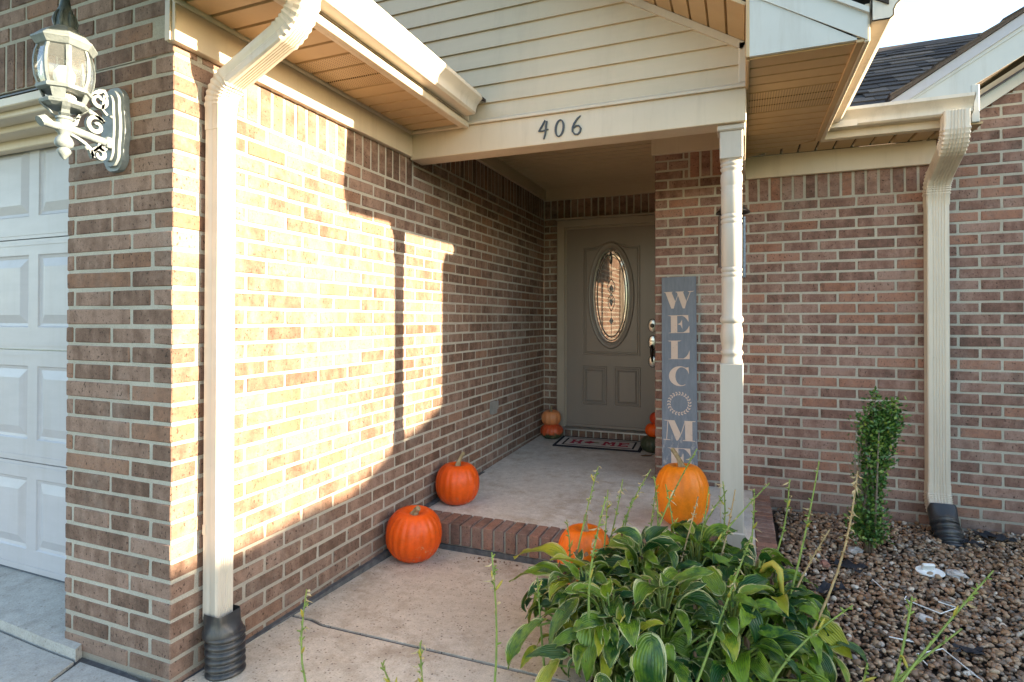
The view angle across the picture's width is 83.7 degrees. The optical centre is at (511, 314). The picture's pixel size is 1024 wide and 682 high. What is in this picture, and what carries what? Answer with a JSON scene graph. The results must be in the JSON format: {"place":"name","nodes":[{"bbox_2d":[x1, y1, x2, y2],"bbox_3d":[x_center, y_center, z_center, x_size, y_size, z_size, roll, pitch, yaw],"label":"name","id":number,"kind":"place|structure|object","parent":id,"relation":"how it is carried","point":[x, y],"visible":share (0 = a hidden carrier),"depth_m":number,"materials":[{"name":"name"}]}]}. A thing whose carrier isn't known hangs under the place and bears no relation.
{"place":"outdoors","nodes":[
{"label":"outdoors","id":0,"kind":"place"},
{"bbox_2d":[0,566,141,681],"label":"driveway","id":1,"kind":"structure","parent":0,"point":[36,645],"depth_m":2.20,"materials":[{"name":"concrete"}]},
{"bbox_2d":[0,0,196,681],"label":"brick wall","id":2,"kind":"structure","parent":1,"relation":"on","point":[115,393],"depth_m":2.06,"materials":[{"name":"brown brick"}]},
{"bbox_2d":[0,90,58,155],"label":"garage door trim","id":3,"kind":"structure","parent":2,"relation":"attached to","point":[22,129],"depth_m":2.49,"materials":[{"name":"beige wood"}]},
{"bbox_2d":[0,146,69,582],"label":"garage door","id":4,"kind":"structure","parent":3,"relation":"attached to","point":[34,220],"depth_m":2.66,"materials":[{"name":"metal"}]},
{"bbox_2d":[0,457,66,580],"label":"door section","id":5,"kind":"structure","parent":4,"relation":"in","point":[33,505],"depth_m":2.65,"materials":[{"name":"metal"}]},
{"bbox_2d":[0,349,67,466],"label":"door section","id":6,"kind":"structure","parent":4,"relation":"in","point":[33,397],"depth_m":2.66,"materials":[{"name":"metal"}]},
{"bbox_2d":[0,236,68,350],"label":"door section","id":7,"kind":"structure","parent":4,"relation":"in","point":[34,291],"depth_m":2.66,"materials":[{"name":"metal"}]},
{"bbox_2d":[0,146,69,241],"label":"door section","id":8,"kind":"structure","parent":4,"relation":"in","point":[34,184],"depth_m":2.67,"materials":[{"name":"metal"}]},
{"bbox_2d":[30,0,130,172],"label":"wall lantern","id":9,"kind":"object","parent":2,"relation":"attached to","point":[62,38],"depth_m":1.90,"materials":[{"name":"paint"}]},
{"bbox_2d":[181,548,598,681],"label":"front walk","id":10,"kind":"structure","parent":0,"point":[363,621],"depth_m":2.36,"materials":[{"name":"concrete"}]},
{"bbox_2d":[202,604,245,681],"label":"drain pipe","id":11,"kind":"object","parent":10,"relation":"on","point":[224,637],"visible":0.98,"depth_m":2.02,"materials":[{"name":"black plastic"}]},
{"bbox_2d":[297,552,502,681],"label":"weeds","id":12,"kind":"object","parent":10,"relation":"on","point":[497,643],"visible":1,"depth_m":1.75,"materials":[{"name":"green plant"}]},
{"bbox_2d":[386,505,441,562],"bbox_3d":[-0.536,1.184,3.121,0.304,0.295,0.296,0,0,-1],"label":"pumpkin","id":13,"kind":"object","parent":10,"relation":"on","point":[413,533],"visible":1,"depth_m":3.02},
{"bbox_2d":[466,557,522,566],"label":"leaf litter","id":14,"kind":"object","parent":10,"relation":"on","point":[494,561],"visible":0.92,"depth_m":3.08,"materials":[{"name":"brown plant"}]},
{"bbox_2d":[557,514,610,583],"bbox_3d":[0.357,1.163,2.817,0.272,0.338,0.264,0,-1,-18],"label":"pumpkin","id":15,"kind":"object","parent":10,"relation":"on","point":[587,537],"visible":0.4,"depth_m":2.75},
{"bbox_2d":[425,429,777,579],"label":"porch floor","id":16,"kind":"structure","parent":0,"point":[534,493],"depth_m":3.60,"materials":[{"name":"concrete"}]},
{"bbox_2d":[435,452,478,504],"bbox_3d":[-0.345,1.035,3.622,0.278,0.311,0.269,1,-1,-41],"label":"pumpkin","id":17,"kind":"object","parent":16,"relation":"on","point":[457,482],"visible":1,"depth_m":3.52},
{"bbox_2d":[540,424,562,438],"bbox_3d":[0.379,1.098,5.422,0.215,0.153,0.212,0,-1,10],"label":"pumpkin","id":18,"kind":"object","parent":16,"relation":"on","point":[551,431],"visible":0.9,"depth_m":5.34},
{"bbox_2d":[541,406,560,424],"bbox_3d":[0.373,0.960,5.437,0.190,0.185,0.185,0,-1,-35],"label":"pumpkin","id":19,"kind":"object","parent":18,"relation":"on","point":[551,416],"visible":0.99,"depth_m":5.37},
{"bbox_2d":[552,436,641,452],"bbox_3d":[0.791,1.169,5.167,0.772,0.018,0.392,0,-1,19],"label":"door mat","id":20,"kind":"object","parent":16,"relation":"on","point":[601,443],"depth_m":5.14,"materials":[{"name":"grey fabric"}]},
{"bbox_2d":[544,193,655,410],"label":"brick wall","id":21,"kind":"structure","parent":16,"relation":"on","point":[615,205],"depth_m":5.64,"materials":[{"name":"brown brick"}]},
{"bbox_2d":[555,212,655,435],"bbox_3d":[0.940,0.087,5.376,1.100,2.042,0.115,0,-1,22],"label":"front door","id":22,"kind":"structure","parent":21,"relation":"attached to","point":[606,323],"depth_m":5.42,"materials":[{"name":"paint"}]},
{"bbox_2d":[567,225,655,430],"bbox_3d":[0.961,0.128,5.407,0.904,1.903,0.040,0,-1,22],"label":"door slab","id":23,"kind":"structure","parent":22,"relation":"in","point":[642,235],"depth_m":5.40,"materials":[{"name":"paint"}]},
{"bbox_2d":[640,435,655,452],"bbox_3d":[1.212,1.097,4.883,0.233,0.156,0.226,0,0,-7],"label":"pumpkin","id":24,"kind":"object","parent":16,"relation":"on","point":[647,443],"visible":0.57,"depth_m":4.81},
{"bbox_2d":[645,423,655,436],"bbox_3d":[1.230,0.980,4.888,0.182,0.133,0.177,0,-1,-30],"label":"pumpkin","id":25,"kind":"object","parent":24,"relation":"on","point":[650,428],"visible":0.4,"depth_m":4.83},
{"bbox_2d":[650,412,655,423],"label":"pumpkin","id":26,"kind":"object","parent":25,"relation":"on","point":[652,418],"visible":0.24,"depth_m":4.84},
{"bbox_2d":[662,276,697,466],"bbox_3d":[1.151,0.458,3.933,0.252,1.444,0.161,0,-1,22],"label":"welcome sign","id":27,"kind":"object","parent":16,"relation":"on","point":[679,377],"visible":0.91,"depth_m":3.93,"materials":[{"name":"paint"}]},
{"bbox_2d":[655,447,709,524],"bbox_3d":[0.964,0.980,3.243,0.303,0.414,0.304,0,0,-3],"label":"pumpkin","id":28,"kind":"object","parent":16,"relation":"on","point":[693,485],"visible":0.73,"depth_m":3.13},
{"bbox_2d":[717,123,745,549],"bbox_3d":[1.068,0.136,2.779,0.129,2.092,0.129,0,-1,22],"label":"porch post","id":29,"kind":"object","parent":16,"relation":"on","point":[730,136],"visible":0.99,"depth_m":2.74,"materials":[{"name":"paint"}]},
{"bbox_2d":[373,0,928,201],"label":"porch roof","id":30,"kind":"structure","parent":29,"relation":"on","point":[638,86],"depth_m":2.98,"materials":[{"name":"plastic"}]},
{"bbox_2d":[538,120,548,138],"bbox_3d":[0.167,-0.985,3.053,0.057,0.104,0.009,0,-1,22],"label":"house number","id":31,"kind":"object","parent":30,"relation":"attached to","point":[540,128],"visible":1,"depth_m":3.05,"materials":[{"name":"metal"}]},
{"bbox_2d":[554,119,564,136],"bbox_3d":[0.251,-0.983,3.020,0.054,0.092,0.008,0,-1,22],"label":"house number","id":32,"kind":"object","parent":30,"relation":"attached to","point":[563,127],"visible":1,"depth_m":3.02,"materials":[{"name":"metal"}]},
{"bbox_2d":[572,115,581,134],"bbox_3d":[0.337,-0.986,2.986,0.052,0.101,0.008,0,-1,22],"label":"house number","id":33,"kind":"object","parent":30,"relation":"attached to","point":[574,125],"visible":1,"depth_m":2.98,"materials":[{"name":"metal"}]},
{"bbox_2d":[593,507,1023,681],"bbox_3d":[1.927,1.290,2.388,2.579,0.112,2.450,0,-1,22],"label":"gravel","id":34,"kind":"structure","parent":0,"point":[965,614],"depth_m":2.62,"materials":[{"name":"brown gravel"}]},
{"bbox_2d":[505,448,993,681],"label":"hosta","id":35,"kind":"object","parent":34,"relation":"on","point":[634,604],"visible":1,"depth_m":1.97,"materials":[{"name":"green plant"}]},
{"bbox_2d":[819,559,830,567],"bbox_3d":[1.603,1.273,2.926,0.063,0.037,0.055,0,0,0],"label":"brick fragment","id":36,"kind":"object","parent":34,"relation":"on","point":[824,563],"visible":0.99,"depth_m":2.91,"materials":[{"name":"stone"}]},
{"bbox_2d":[815,581,847,595],"bbox_3d":[1.477,1.261,2.643,0.162,0.033,0.090,0,-1,-21],"label":"fabric scrap","id":37,"kind":"object","parent":34,"relation":"on","point":[823,587],"visible":0.87,"depth_m":2.66,"materials":[{"name":"black fabric"}]},
{"bbox_2d":[827,556,867,572],"bbox_3d":[1.690,1.256,2.893,0.085,0.034,0.171,1,-1,-41],"label":"fabric scrap","id":38,"kind":"object","parent":34,"relation":"on","point":[847,563],"visible":0.93,"depth_m":2.87,"materials":[{"name":"black fabric"}]},
{"bbox_2d":[847,546,863,554],"bbox_3d":[1.850,1.274,3.085,0.094,0.048,0.060,0,-1,-39],"label":"rock","id":39,"kind":"object","parent":34,"relation":"on","point":[855,550],"visible":0.96,"depth_m":3.07,"materials":[{"name":"stone"}]},
{"bbox_2d":[839,386,911,555],"bbox_3d":[1.952,0.845,3.072,0.326,0.925,0.321,1,-1,-42],"label":"shrub","id":40,"kind":"object","parent":34,"relation":"on","point":[879,428],"visible":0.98,"depth_m":3.06,"materials":[{"name":"green plant"}]},
{"bbox_2d":[857,596,917,681],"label":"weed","id":41,"kind":"object","parent":34,"relation":"on","point":[898,670],"visible":1,"depth_m":1.65,"materials":[{"name":"green plant"}]},
{"bbox_2d":[915,613,932,623],"bbox_3d":[1.734,1.280,2.409,0.044,0.038,0.062,0,-1,-30],"label":"rock","id":42,"kind":"object","parent":34,"relation":"on","point":[921,617],"visible":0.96,"depth_m":2.40,"materials":[{"name":"stone"}]},
{"bbox_2d":[904,596,955,613],"bbox_3d":[1.835,1.270,2.516,0.124,0.010,0.166,0,-1,-32],"label":"white stake","id":43,"kind":"object","parent":34,"relation":"on","point":[933,610],"visible":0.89,"depth_m":2.49,"materials":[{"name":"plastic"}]},
{"bbox_2d":[915,563,945,577],"bbox_3d":[2.060,1.254,2.818,0.126,0.056,0.067,0,-1,22],"label":"plastic foot","id":44,"kind":"object","parent":34,"relation":"on","point":[923,568],"visible":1,"depth_m":2.81},
{"bbox_2d":[927,503,965,550],"bbox_3d":[2.487,1.245,3.264,0.153,0.295,0.269,0,-1,22],"label":"drain pipe","id":45,"kind":"object","parent":34,"relation":"on","point":[944,523],"visible":0.7,"depth_m":3.25,"materials":[{"name":"black plastic"}]},
{"bbox_2d":[916,648,982,681],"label":"white stake","id":46,"kind":"object","parent":34,"relation":"on","point":[955,659],"visible":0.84,"depth_m":2.11,"materials":[{"name":"plastic"}]},
{"bbox_2d":[945,569,968,578],"bbox_3d":[2.170,1.273,2.789,0.062,0.043,0.094,0,-1,-31],"label":"rock","id":47,"kind":"object","parent":34,"relation":"on","point":[952,573],"visible":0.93,"depth_m":2.78,"materials":[{"name":"stone"}]},
{"bbox_2d":[952,643,985,655],"bbox_3d":[1.734,1.271,2.171,0.106,0.016,0.055,0,-1,23],"label":"fabric scrap","id":48,"kind":"object","parent":34,"relation":"on","point":[978,650],"visible":1,"depth_m":2.17,"materials":[{"name":"black fabric"}]},
{"bbox_2d":[960,538,985,547],"bbox_3d":[2.544,1.259,3.162,0.077,0.022,0.118,1,-1,-44],"label":"fabric scrap","id":49,"kind":"object","parent":34,"relation":"on","point":[972,541],"visible":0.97,"depth_m":3.16,"materials":[{"name":"black fabric"}]},
{"bbox_2d":[973,530,1016,541],"bbox_3d":[2.720,1.245,3.226,0.186,0.036,0.108,0,-1,29],"label":"fabric scrap","id":50,"kind":"object","parent":34,"relation":"on","point":[987,534],"visible":1,"depth_m":3.21,"materials":[{"name":"black fabric"}]},
{"bbox_2d":[879,0,1023,47],"label":"sky","id":51,"kind":"structure","parent":0,"point":[914,21],"materials":[{"name":"white"}]},
{"label":"lawn","id":52,"kind":"structure","parent":0,"visible":0},
{"bbox_2d":[151,52,543,681],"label":"brick wall","id":53,"kind":"structure","parent":52,"relation":"on","point":[389,327],"depth_m":2.76,"materials":[{"name":"brown brick"}]},
{"bbox_2d":[202,0,320,617],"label":"downspout","id":54,"kind":"object","parent":53,"relation":"attached to","point":[284,34],"visible":0.98,"depth_m":2.06,"materials":[{"name":"metal"}]},
{"bbox_2d":[165,0,485,157],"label":"garage eave","id":55,"kind":"object","parent":53,"relation":"on","point":[372,70],"visible":0.92,"depth_m":2.46,"materials":[{"name":"plastic"}]},
{"bbox_2d":[490,401,498,414],"bbox_3d":[-0.141,0.730,4.480,0.037,0.099,0.100,0,-1,22],"label":"outlet box","id":56,"kind":"object","parent":53,"relation":"attached to","point":[494,406],"visible":1,"depth_m":4.44,"materials":[{"name":"grey plastic"}]},
{"bbox_2d":[655,82,1023,537],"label":"brick wall","id":57,"kind":"structure","parent":52,"relation":"on","point":[832,323],"depth_m":3.62,"materials":[{"name":"brown brick"}]},
{"bbox_2d":[716,204,749,281],"bbox_3d":[1.332,-0.625,3.450,0.196,0.863,0.196,0,-1,22],"label":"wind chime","id":58,"kind":"object","parent":57,"relation":"attached to","point":[745,210],"visible":0.27,"depth_m":3.42},
{"bbox_2d":[746,92,982,179],"bbox_3d":[2.066,-1.050,3.443,1.219,0.282,0.419,0,-1,22],"label":"front eave","id":59,"kind":"object","parent":57,"relation":"attached to","point":[886,122],"visible":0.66,"depth_m":3.47,"materials":[{"name":"plastic"}]},
{"bbox_2d":[820,33,1023,150],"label":"house roof","id":60,"kind":"structure","parent":57,"relation":"on","point":[891,69],"depth_m":4.10,"materials":[{"name":"grey"}]},
{"bbox_2d":[858,6,1023,146],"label":"wing gable","id":61,"kind":"structure","parent":60,"relation":"attached to","point":[979,61],"depth_m":3.19,"materials":[{"name":"metal"}]},
{"bbox_2d":[922,108,971,513],"bbox_3d":[2.481,0.058,3.267,0.128,2.330,0.412,0,-1,22],"label":"downspout","id":62,"kind":"object","parent":57,"relation":"attached to","point":[953,141],"visible":0.93,"depth_m":3.38,"materials":[{"name":"metal"}]}
]}

